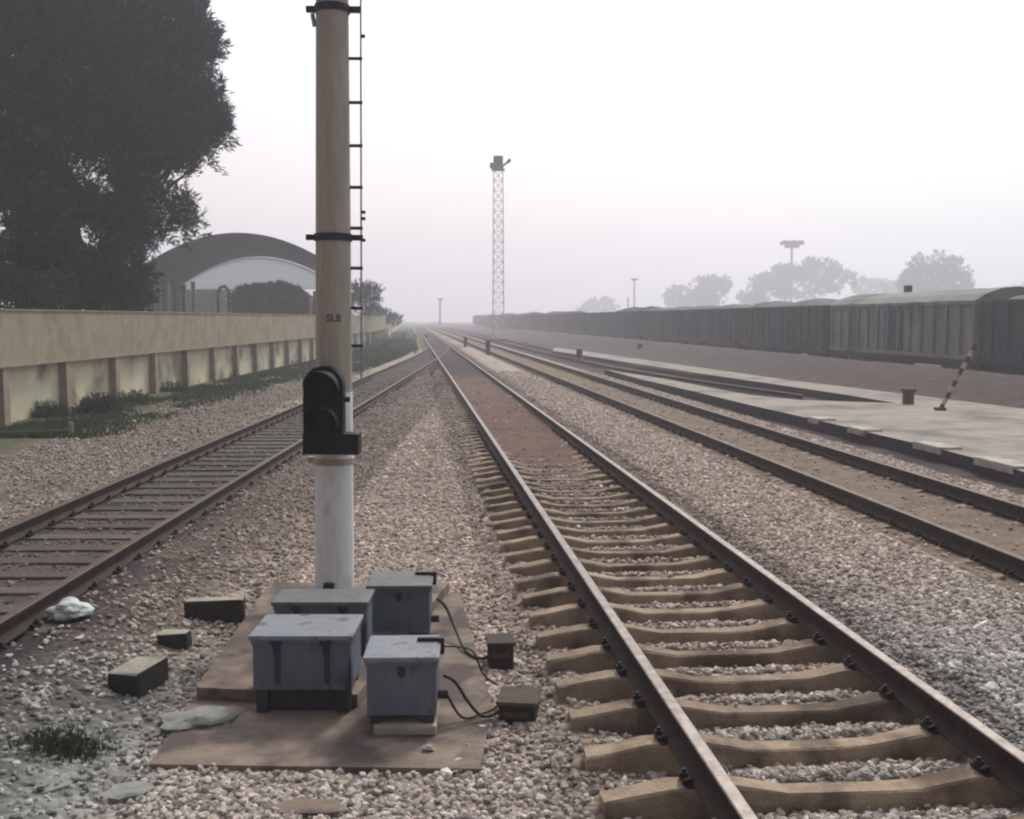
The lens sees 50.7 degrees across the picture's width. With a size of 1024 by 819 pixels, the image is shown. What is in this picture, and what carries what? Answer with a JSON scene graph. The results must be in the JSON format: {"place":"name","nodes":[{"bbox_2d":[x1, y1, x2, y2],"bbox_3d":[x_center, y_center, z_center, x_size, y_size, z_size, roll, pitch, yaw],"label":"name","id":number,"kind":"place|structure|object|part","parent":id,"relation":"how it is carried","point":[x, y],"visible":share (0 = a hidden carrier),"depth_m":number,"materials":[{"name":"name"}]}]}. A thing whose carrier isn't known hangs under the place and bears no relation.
{"place":"outdoors","nodes":[
{"label":"outdoors","id":0,"kind":"place"},
{"bbox_2d":[0,322,1023,818],"bbox_3d":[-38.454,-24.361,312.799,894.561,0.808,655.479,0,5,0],"label":"ground","id":1,"kind":"structure","parent":0,"point":[974,386],"depth_m":12.62,"materials":[{"name":"grey gravel"}]},
{"bbox_2d":[0,429,66,436],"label":"fallen post","id":2,"kind":"object","parent":1,"relation":"on","point":[18,431],"visible":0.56,"depth_m":20.49,"materials":[{"name":"grey concrete"}]},
{"bbox_2d":[0,65,80,309],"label":"leafy tree","id":3,"kind":"object","parent":1,"relation":"on","point":[30,198],"visible":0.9,"depth_m":30.46,"materials":[{"name":"green plant"}]},
{"bbox_2d":[29,398,71,418],"bbox_3d":[-10.453,0.145,24.280,1.073,0.826,0.969,1,5,13],"label":"shrub","id":4,"kind":"object","parent":1,"relation":"on","point":[51,410],"visible":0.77,"depth_m":24.16,"materials":[{"name":"green plant"}]},
{"bbox_2d":[36,778,71,793],"bbox_3d":[-2.463,1.954,5.548,0.394,0.048,0.253,0,5,-6],"label":"concrete patch","id":5,"kind":"object","parent":1,"relation":"on","point":[66,784],"visible":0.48,"depth_m":5.54,"materials":[{"name":"grey concrete"}]},
{"bbox_2d":[45,597,93,621],"bbox_3d":[-3.317,1.511,8.131,0.330,0.177,0.279,-4,6,-40],"label":"plastic bag","id":6,"kind":"object","parent":1,"relation":"on","point":[67,608],"visible":0.98,"depth_m":8.05,"materials":[{"name":"white plastic"}]},
{"bbox_2d":[67,422,73,433],"bbox_3d":[-8.481,0.378,20.734,0.138,0.270,0.139,2,5,22],"label":"marker stone","id":7,"kind":"object","parent":1,"relation":"on","point":[70,429],"visible":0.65,"depth_m":20.69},
{"bbox_2d":[0,0,172,310],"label":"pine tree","id":8,"kind":"object","parent":1,"relation":"on","point":[32,32],"visible":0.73,"depth_m":32.24,"materials":[{"name":"green plant"}]},
{"bbox_2d":[69,391,123,414],"bbox_3d":[-9.693,0.095,25.293,1.380,1.074,1.160,0,5,0],"label":"shrub","id":9,"kind":"object","parent":1,"relation":"on","point":[101,404],"visible":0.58,"depth_m":25.13,"materials":[{"name":"green plant"}]},
{"bbox_2d":[100,781,153,804],"bbox_3d":[-1.953,1.959,5.494,0.252,0.048,0.209,-1,5,-11],"label":"concrete patch","id":10,"kind":"object","parent":1,"relation":"on","point":[121,793],"visible":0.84,"depth_m":5.47,"materials":[{"name":"grey concrete"}]},
{"bbox_2d":[113,389,153,402],"bbox_3d":[-10.070,-0.155,28.619,1.149,0.919,1.134,-2,5,-22],"label":"shrub","id":11,"kind":"object","parent":1,"relation":"on","point":[129,397],"visible":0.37,"depth_m":28.42,"materials":[{"name":"green plant"}]},
{"bbox_2d":[48,0,243,311],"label":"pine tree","id":12,"kind":"object","parent":1,"relation":"on","point":[192,117],"visible":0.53,"depth_m":34.56,"materials":[{"name":"green plant"}]},
{"bbox_2d":[150,285,154,311],"bbox_3d":[-20.532,-5.099,61.790,0.238,4.602,0.250,0,5,0],"label":"yard post","id":13,"kind":"object","parent":1,"relation":"on","point":[152,305],"visible":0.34,"depth_m":61.65,"materials":[{"name":"grey metal"}]},
{"bbox_2d":[84,284,234,312],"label":"hedge","id":14,"kind":"object","parent":1,"relation":"on","point":[202,305],"visible":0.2,"depth_m":132.98,"materials":[{"name":"green plant"}]},
{"bbox_2d":[160,278,167,311],"bbox_3d":[-19.205,-4.939,59.797,0.380,4.620,0.400,0,5,0],"label":"yard post","id":15,"kind":"object","parent":1,"relation":"on","point":[164,283],"visible":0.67,"depth_m":59.57,"materials":[{"name":"grey concrete"}]},
{"bbox_2d":[172,280,176,311],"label":"yard post","id":16,"kind":"object","parent":1,"relation":"on","point":[174,284],"visible":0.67,"depth_m":65.56,"materials":[{"name":"grey metal"}]},
{"bbox_2d":[159,380,191,391],"bbox_3d":[-10.416,-0.511,33.077,1.253,0.943,1.204,-3,6,-35],"label":"shrub","id":17,"kind":"object","parent":1,"relation":"on","point":[171,384],"visible":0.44,"depth_m":32.92,"materials":[{"name":"green plant"}]},
{"bbox_2d":[181,285,185,311],"bbox_3d":[-19.365,-5.162,63.792,0.285,4.392,0.300,0,5,0],"label":"yard post","id":18,"kind":"object","parent":1,"relation":"on","point":[183,289],"visible":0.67,"depth_m":63.59,"materials":[{"name":"grey metal"}]},
{"bbox_2d":[191,281,194,311],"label":"yard post","id":19,"kind":"object","parent":1,"relation":"on","point":[193,294],"visible":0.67,"depth_m":67.57,"materials":[{"name":"grey concrete"}]},
{"bbox_2d":[0,309,401,425],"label":"boundary wall","id":20,"kind":"structure","parent":1,"relation":"on","point":[70,357],"depth_m":30.20,"materials":[{"name":"paint"}]},
{"bbox_2d":[0,338,417,774],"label":"grass","id":21,"kind":"structure","parent":1,"relation":"on","point":[201,394],"depth_m":24.25,"materials":[{"name":"green plant"}]},
{"bbox_2d":[209,289,211,312],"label":"yard post","id":22,"kind":"object","parent":1,"relation":"on","point":[210,297],"visible":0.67,"depth_m":69.60,"materials":[{"name":"metal"}]},
{"bbox_2d":[183,596,245,621],"bbox_3d":[-2.354,1.589,8.569,0.470,0.188,0.138,-1,6,-3],"label":"concrete block","id":23,"kind":"object","parent":1,"relation":"on","point":[223,609],"depth_m":8.51,"materials":[{"name":"grey concrete"}]},
{"bbox_2d":[216,285,229,312],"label":"hoop frame","id":24,"kind":"object","parent":1,"relation":"on","point":[228,297],"visible":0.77,"depth_m":69.57,"materials":[{"name":"metal"}]},
{"bbox_2d":[141,233,315,311],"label":"arched shed","id":25,"kind":"structure","parent":1,"relation":"on","point":[199,266],"depth_m":87.24,"materials":[{"name":"metal"}]},
{"bbox_2d":[230,279,313,314],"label":"round bush","id":26,"kind":"object","parent":1,"relation":"on","point":[279,297],"visible":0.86,"depth_m":74.27,"materials":[{"name":"green plant"}]},
{"bbox_2d":[267,798,348,817],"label":"concrete patch","id":27,"kind":"object","parent":1,"relation":"on","point":[305,807],"visible":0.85,"depth_m":5.29,"materials":[{"name":"beige concrete"}]},
{"bbox_2d":[308,297,311,314],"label":"yard post","id":28,"kind":"object","parent":1,"relation":"on","point":[310,305],"visible":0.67,"depth_m":70.61,"materials":[{"name":"metal"}]},
{"bbox_2d":[313,291,315,314],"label":"yard post","id":29,"kind":"object","parent":1,"relation":"on","point":[314,294],"visible":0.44,"depth_m":69.57,"materials":[{"name":"grey metal"}]},
{"bbox_2d":[149,594,492,773],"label":"concrete slab","id":30,"kind":"structure","parent":1,"relation":"on","point":[270,740],"depth_m":6.15,"materials":[{"name":"concrete"}]},
{"bbox_2d":[158,705,238,731],"bbox_3d":[-1.881,1.846,6.436,0.471,0.101,0.384,0,5,0],"label":"cement lump","id":31,"kind":"object","parent":30,"relation":"on","point":[209,717],"visible":0.97,"depth_m":6.36,"materials":[{"name":"grey concrete"}]},
{"bbox_2d":[248,614,363,712],"bbox_3d":[-1.270,1.580,6.741,0.629,0.485,0.485,0,5,0],"label":"relay box","id":32,"kind":"object","parent":30,"relation":"on","point":[306,661],"visible":1,"depth_m":6.53,"materials":[{"name":"grey paint"}]},
{"bbox_2d":[196,582,448,706],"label":"concrete plinth","id":33,"kind":"structure","parent":30,"relation":"on","point":[228,675],"depth_m":7.28,"materials":[{"name":"concrete"}]},
{"bbox_2d":[271,589,374,655],"bbox_3d":[-1.308,1.483,7.526,0.662,0.384,0.365,0,5,0],"label":"relay box","id":34,"kind":"object","parent":33,"relation":"on","point":[321,601],"visible":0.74,"depth_m":7.37,"materials":[{"name":"grey paint"}]},
{"bbox_2d":[302,0,365,588],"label":"signal mast","id":35,"kind":"object","parent":33,"relation":"on","point":[331,440],"visible":0.98,"depth_m":8.84,"materials":[{"name":"metal"}]},
{"bbox_2d":[366,569,438,634],"bbox_3d":[-0.828,1.473,8.217,0.543,0.448,0.485,0,5,-2],"label":"relay box","id":36,"kind":"object","parent":33,"relation":"on","point":[401,600],"visible":0.94,"depth_m":8.01,"materials":[{"name":"grey paint"}]},
{"bbox_2d":[373,701,438,735],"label":"base block","id":37,"kind":"structure","parent":30,"relation":"on","point":[389,725],"depth_m":6.19,"materials":[{"name":"concrete"}]},
{"bbox_2d":[363,634,447,722],"bbox_3d":[-0.627,1.580,6.400,0.494,0.426,0.445,0,5,-2],"label":"relay box","id":38,"kind":"object","parent":37,"relation":"on","point":[402,671],"visible":1,"depth_m":6.21,"materials":[{"name":"grey paint"}]},
{"bbox_2d":[443,674,498,717],"bbox_3d":[-0.221,1.707,6.445,0.380,0.265,0.095,-1,5,-11],"label":"cable","id":39,"kind":"object","parent":38,"relation":"hanging from","point":[469,703],"visible":0.91,"depth_m":6.43,"materials":[{"name":"rubber"}]},
{"bbox_2d":[422,744,434,751],"bbox_3d":[-0.465,1.874,5.980,0.074,0.040,0.052,0,5,0],"label":"pebble","id":40,"kind":"object","parent":30,"relation":"on","point":[427,747],"visible":1,"depth_m":5.96,"materials":[{"name":"grey stone"}]},
{"bbox_2d":[436,598,488,659],"bbox_3d":[-0.372,1.593,7.869,0.130,0.276,0.809,-3,6,-31],"label":"cable","id":41,"kind":"object","parent":30,"relation":"on","point":[466,651],"visible":0.91,"depth_m":7.94,"materials":[{"name":"rubber"}]},
{"bbox_2d":[448,694,498,719],"bbox_3d":[-0.224,1.759,6.487,0.356,0.167,0.108,-2,5,-21],"label":"cable","id":42,"kind":"object","parent":30,"relation":"on","point":[470,717],"visible":0.92,"depth_m":6.44,"materials":[{"name":"rubber"}]},
{"bbox_2d":[352,342,377,352],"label":"shrub","id":43,"kind":"object","parent":1,"relation":"on","point":[366,350],"visible":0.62,"depth_m":65.82,"materials":[{"name":"green plant"}]},
{"bbox_2d":[351,278,384,319],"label":"tree","id":44,"kind":"object","parent":1,"relation":"on","point":[368,290],"visible":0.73,"depth_m":79.31,"materials":[{"name":"green plant"}]},
{"bbox_2d":[360,334,389,348],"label":"shrub","id":45,"kind":"object","parent":1,"relation":"on","point":[373,342],"visible":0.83,"depth_m":74.71,"materials":[{"name":"green plant"}]},
{"bbox_2d":[364,303,403,326],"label":"hedge","id":46,"kind":"object","parent":1,"relation":"on","point":[383,312],"visible":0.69,"depth_m":107.40,"materials":[{"name":"green plant"}]},
{"bbox_2d":[380,331,406,344],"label":"shrub","id":47,"kind":"object","parent":1,"relation":"on","point":[396,340],"visible":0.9,"depth_m":87.69,"materials":[{"name":"green plant"}]},
{"bbox_2d":[393,328,418,344],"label":"shrub","id":48,"kind":"object","parent":1,"relation":"on","point":[414,335],"visible":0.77,"depth_m":97.71,"materials":[{"name":"green plant"}]},
{"bbox_2d":[437,299,442,326],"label":"floodlight pole","id":49,"kind":"object","parent":1,"relation":"on","point":[439,312],"visible":0.98,"depth_m":298.51,"materials":[{"name":"metal"}]},
{"bbox_2d":[463,337,467,346],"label":"marker post","id":50,"kind":"object","parent":1,"relation":"on","point":[465,341],"visible":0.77,"depth_m":83.90,"materials":[{"name":"grey concrete"}]},
{"bbox_2d":[485,340,490,354],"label":"marker post","id":51,"kind":"object","parent":1,"relation":"on","point":[487,347],"visible":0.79,"depth_m":66.74,"materials":[{"name":"grey concrete"}]},
{"bbox_2d":[490,156,510,341],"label":"lattice tower","id":52,"kind":"structure","parent":1,"relation":"on","point":[497,164],"depth_m":107.64,"materials":[{"name":"metal"}]},
{"bbox_2d":[0,369,1023,818],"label":"ballast","id":53,"kind":"structure","parent":1,"relation":"on","point":[566,407],"depth_m":9.15,"materials":[{"name":"gravel"}]},
{"bbox_2d":[108,656,168,698],"bbox_3d":[-2.416,1.734,6.990,0.230,0.177,0.368,-1,3,13],"label":"concrete block","id":54,"kind":"object","parent":53,"relation":"on","point":[139,677],"depth_m":6.88,"materials":[{"name":"grey concrete"}]},
{"bbox_2d":[156,629,191,648],"bbox_3d":[-2.463,1.678,7.881,0.230,0.127,0.128,-1,4,0],"label":"concrete block","id":55,"kind":"object","parent":53,"relation":"on","point":[175,639],"depth_m":7.82,"materials":[{"name":"grey concrete"}]},
{"bbox_2d":[0,345,448,652],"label":"railway track","id":56,"kind":"structure","parent":53,"relation":"on","point":[17,622],"depth_m":12.33,"materials":[{"name":"brown metal"}]},
{"bbox_2d":[445,645,496,685],"bbox_3d":[-0.223,1.617,6.764,0.094,0.372,0.467,4,7,42],"label":"cable","id":57,"kind":"object","parent":53,"relation":"on","point":[480,668],"visible":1,"depth_m":6.70,"materials":[{"name":"rubber"}]},
{"bbox_2d":[485,633,515,669],"bbox_3d":[-0.082,1.716,7.582,0.200,0.224,0.239,0,5,-6],"label":"connection box","id":58,"kind":"object","parent":53,"relation":"on","point":[500,650],"visible":0.83,"depth_m":7.49,"materials":[{"name":"grey metal"}]},
{"bbox_2d":[496,686,541,724],"bbox_3d":[0.043,1.820,6.534,0.250,0.194,0.299,1,5,7],"label":"connection box","id":59,"kind":"object","parent":53,"relation":"on","point":[517,703],"visible":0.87,"depth_m":6.42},
{"bbox_2d":[575,349,582,359],"bbox_3d":[3.770,-3.062,60.531,0.400,0.672,0.368,0,5,0],"label":"dwarf signal","id":60,"kind":"object","parent":1,"relation":"on","point":[579,354],"visible":0.84,"depth_m":60.43,"materials":[{"name":"metal"}]},
{"bbox_2d":[576,295,620,312],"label":"hazy tree","id":61,"kind":"object","parent":1,"relation":"on","point":[594,305],"visible":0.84,"depth_m":526.05,"materials":[{"name":"green plant"}]},
{"bbox_2d":[443,328,803,399],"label":"railway track","id":62,"kind":"structure","parent":1,"relation":"on","point":[748,389],"depth_m":44.75,"materials":[{"name":"brown metal"}]},
{"bbox_2d":[631,278,637,306],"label":"floodlight pole","id":63,"kind":"object","parent":1,"relation":"on","point":[634,279],"visible":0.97,"depth_m":327.87,"materials":[{"name":"metal"}]},
{"bbox_2d":[661,284,701,307],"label":"hazy tree","id":64,"kind":"object","parent":1,"relation":"on","point":[683,300],"visible":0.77,"depth_m":443.53,"materials":[{"name":"green plant"}]},
{"bbox_2d":[687,273,732,305],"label":"hazy tree","id":65,"kind":"object","parent":1,"relation":"on","point":[706,290],"visible":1,"depth_m":416.44,"materials":[{"name":"grey plant"}]},
{"bbox_2d":[416,326,1023,818],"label":"railway track","id":66,"kind":"structure","parent":1,"relation":"on","point":[582,600],"depth_m":6.95,"materials":[{"name":"brown metal"}]},
{"bbox_2d":[425,325,1023,578],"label":"railway track","id":67,"kind":"structure","parent":1,"relation":"on","point":[1005,562],"depth_m":15.03,"materials":[{"name":"steel"}]},
{"bbox_2d":[735,287,769,304],"bbox_3d":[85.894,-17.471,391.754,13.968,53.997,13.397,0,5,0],"label":"hazy tree","id":68,"kind":"object","parent":1,"relation":"on","point":[757,295],"visible":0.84,"depth_m":386.93,"materials":[{"name":"green plant"}]},
{"bbox_2d":[552,348,1023,487],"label":"platform","id":69,"kind":"structure","parent":1,"relation":"on","point":[972,429],"depth_m":24.97,"materials":[{"name":"concrete"}]},
{"bbox_2d":[807,416,835,424],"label":"kerb block","id":70,"kind":"structure","parent":69,"relation":"on","point":[814,419],"depth_m":23.20,"materials":[{"name":"white concrete"}]},
{"bbox_2d":[847,426,881,435],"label":"kerb block","id":71,"kind":"structure","parent":69,"relation":"on","point":[859,430],"depth_m":20.98,"materials":[{"name":"white concrete"}]},
{"bbox_2d":[913,441,961,454],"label":"kerb block","id":72,"kind":"structure","parent":69,"relation":"on","point":[935,447],"depth_m":18.28,"materials":[{"name":"white concrete"}]},
{"bbox_2d":[934,344,976,410],"bbox_3d":[10.488,-0.754,25.499,0.934,1.597,0.220,0,5,0],"label":"striped post","id":73,"kind":"object","parent":69,"relation":"on","point":[941,407],"visible":1,"depth_m":25.46,"materials":[{"name":"metal"}]},
{"bbox_2d":[974,456,1023,473],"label":"kerb block","id":74,"kind":"structure","parent":69,"relation":"on","point":[1002,464],"depth_m":16.16,"materials":[{"name":"grey concrete"}]},
{"bbox_2d":[780,240,803,301],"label":"floodlight pole","id":75,"kind":"object","parent":1,"relation":"on","point":[791,244],"visible":0.95,"depth_m":297.19,"materials":[{"name":"metal"}]},
{"bbox_2d":[746,255,857,301],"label":"hazy tree","id":76,"kind":"object","parent":1,"relation":"on","point":[805,272],"visible":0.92,"depth_m":391.70,"materials":[{"name":"grey plant"}]},
{"bbox_2d":[851,274,898,294],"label":"hazy tree","id":77,"kind":"object","parent":1,"relation":"on","point":[879,285],"visible":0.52,"depth_m":454.69,"materials":[{"name":"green plant"}]},
{"bbox_2d":[893,248,975,292],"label":"hazy tree","id":78,"kind":"object","parent":1,"relation":"on","point":[925,275],"visible":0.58,"depth_m":323.56,"materials":[{"name":"grey plant"}]},
{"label":"railway track","id":79,"kind":"object","parent":1,"relation":"on","visible":0},
{"bbox_2d":[475,315,486,326],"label":"goods wagon","id":80,"kind":"object","parent":79,"relation":"on","point":[477,320],"visible":0.43,"depth_m":294.09,"materials":[{"name":"metal"}]},
{"bbox_2d":[479,316,484,326],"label":"goods wagon","id":81,"kind":"object","parent":79,"relation":"on","point":[480,320],"visible":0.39,"depth_m":282.54,"materials":[{"name":"metal"}]},
{"bbox_2d":[482,314,491,326],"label":"goods wagon","id":82,"kind":"object","parent":79,"relation":"on","point":[484,320],"visible":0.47,"depth_m":268.39,"materials":[{"name":"metal"}]},
{"bbox_2d":[486,314,497,327],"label":"goods wagon","id":83,"kind":"object","parent":79,"relation":"on","point":[488,321],"visible":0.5,"depth_m":256.82,"materials":[{"name":"metal"}]},
{"bbox_2d":[490,316,497,327],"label":"goods wagon","id":84,"kind":"object","parent":79,"relation":"on","point":[494,326],"visible":0.3,"depth_m":245.48,"materials":[{"name":"metal"}]},
{"bbox_2d":[495,313,506,328],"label":"goods wagon","id":85,"kind":"object","parent":79,"relation":"on","point":[497,319],"visible":0.34,"depth_m":229.21,"materials":[{"name":"metal"}]},
{"bbox_2d":[500,313,515,328],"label":"goods wagon","id":86,"kind":"object","parent":79,"relation":"on","point":[501,318],"visible":0.42,"depth_m":213.26,"materials":[{"name":"metal"}]},
{"bbox_2d":[506,315,516,328],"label":"goods wagon","id":87,"kind":"object","parent":79,"relation":"on","point":[509,321],"visible":0.38,"depth_m":202.51,"materials":[{"name":"metal"}]},
{"bbox_2d":[513,313,524,329],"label":"goods wagon","id":88,"kind":"object","parent":79,"relation":"on","point":[517,320],"visible":0.37,"depth_m":188.50,"materials":[{"name":"metal"}]},
{"bbox_2d":[521,312,543,329],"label":"goods wagon","id":89,"kind":"object","parent":79,"relation":"on","point":[525,321],"visible":0.48,"depth_m":175.24,"materials":[{"name":"metal"}]},
{"bbox_2d":[530,314,543,330],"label":"goods wagon","id":90,"kind":"object","parent":79,"relation":"on","point":[534,322],"visible":0.34,"depth_m":162.94,"materials":[{"name":"metal"}]},
{"bbox_2d":[540,311,564,331],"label":"goods wagon","id":91,"kind":"object","parent":79,"relation":"on","point":[546,322],"visible":0.43,"depth_m":148.99,"materials":[{"name":"metal"}]},
{"bbox_2d":[552,311,586,333],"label":"goods wagon","id":92,"kind":"object","parent":79,"relation":"on","point":[560,322],"visible":0.47,"depth_m":135.31,"materials":[{"name":"metal"}]},
{"bbox_2d":[568,313,592,334],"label":"goods wagon","id":93,"kind":"object","parent":79,"relation":"on","point":[576,323],"visible":0.38,"depth_m":122.29,"materials":[{"name":"metal"}]},
{"bbox_2d":[586,312,616,337],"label":"goods wagon","id":94,"kind":"object","parent":79,"relation":"on","point":[597,323],"visible":0.34,"depth_m":108.86,"materials":[{"name":"metal"}]},
{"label":"door","id":95,"kind":"part","parent":94,"relation":"part of","materials":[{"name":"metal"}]},
{"bbox_2d":[609,306,661,339],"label":"goods wagon","id":96,"kind":"object","parent":79,"relation":"on","point":[624,323],"visible":0.42,"depth_m":95.43,"materials":[{"name":"metal"}]},
{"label":"door","id":97,"kind":"part","parent":96,"relation":"part of","materials":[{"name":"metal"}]},
{"bbox_2d":[640,306,691,343],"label":"goods wagon","id":98,"kind":"object","parent":79,"relation":"on","point":[661,324],"visible":0.48,"depth_m":81.97,"materials":[{"name":"metal"}]},
{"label":"door","id":99,"kind":"part","parent":98,"relation":"part of","materials":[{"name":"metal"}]},
{"bbox_2d":[681,304,755,349],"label":"goods wagon","id":100,"kind":"object","parent":79,"relation":"on","point":[715,326],"visible":0.53,"depth_m":68.13,"materials":[{"name":"metal"}]},
{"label":"door","id":101,"kind":"part","parent":100,"relation":"part of","materials":[{"name":"metal"}]},
{"bbox_2d":[739,298,852,358],"bbox_3d":[15.319,-4.073,56.357,3.160,3.373,12.900,0,5,-6],"label":"goods wagon","id":102,"kind":"object","parent":79,"relation":"on","point":[800,327],"visible":0.61,"depth_m":54.67,"materials":[{"name":"metal"}]},
{"bbox_3d":[13.808,-4.298,56.191,0.110,1.600,1.550,0,5,-6],"label":"door","id":103,"kind":"part","parent":102,"relation":"part of","materials":[{"name":"metal"}]},
{"bbox_2d":[830,285,1023,374],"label":"goods wagon","id":104,"kind":"object","parent":79,"relation":"on","point":[946,328],"visible":0.71,"depth_m":40.87,"materials":[{"name":"metal"}]},
{"bbox_3d":[15.107,-3.171,42.839,0.110,1.600,1.550,0,5,-6],"label":"door","id":105,"kind":"part","parent":104,"relation":"part of","materials":[{"name":"metal"}]},
{"bbox_2d":[987,295,1023,374],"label":"goods wagon","id":106,"kind":"object","parent":79,"relation":"on","point":[1006,339],"visible":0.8,"depth_m":34.65,"materials":[{"name":"metal"}]},
{"bbox_2d":[0,0,1023,321],"label":"sky","id":107,"kind":"structure","parent":0,"point":[661,144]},
{"bbox_2d":[901,388,915,403],"bbox_3d":[10.075,-0.337,27.460,0.312,0.390,0.264,0,5,0],"label":"marker post","id":108,"kind":"object","parent":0,"point":[907,395],"visible":1,"depth_m":27.37,"materials":[{"name":"grey concrete"}]}
]}

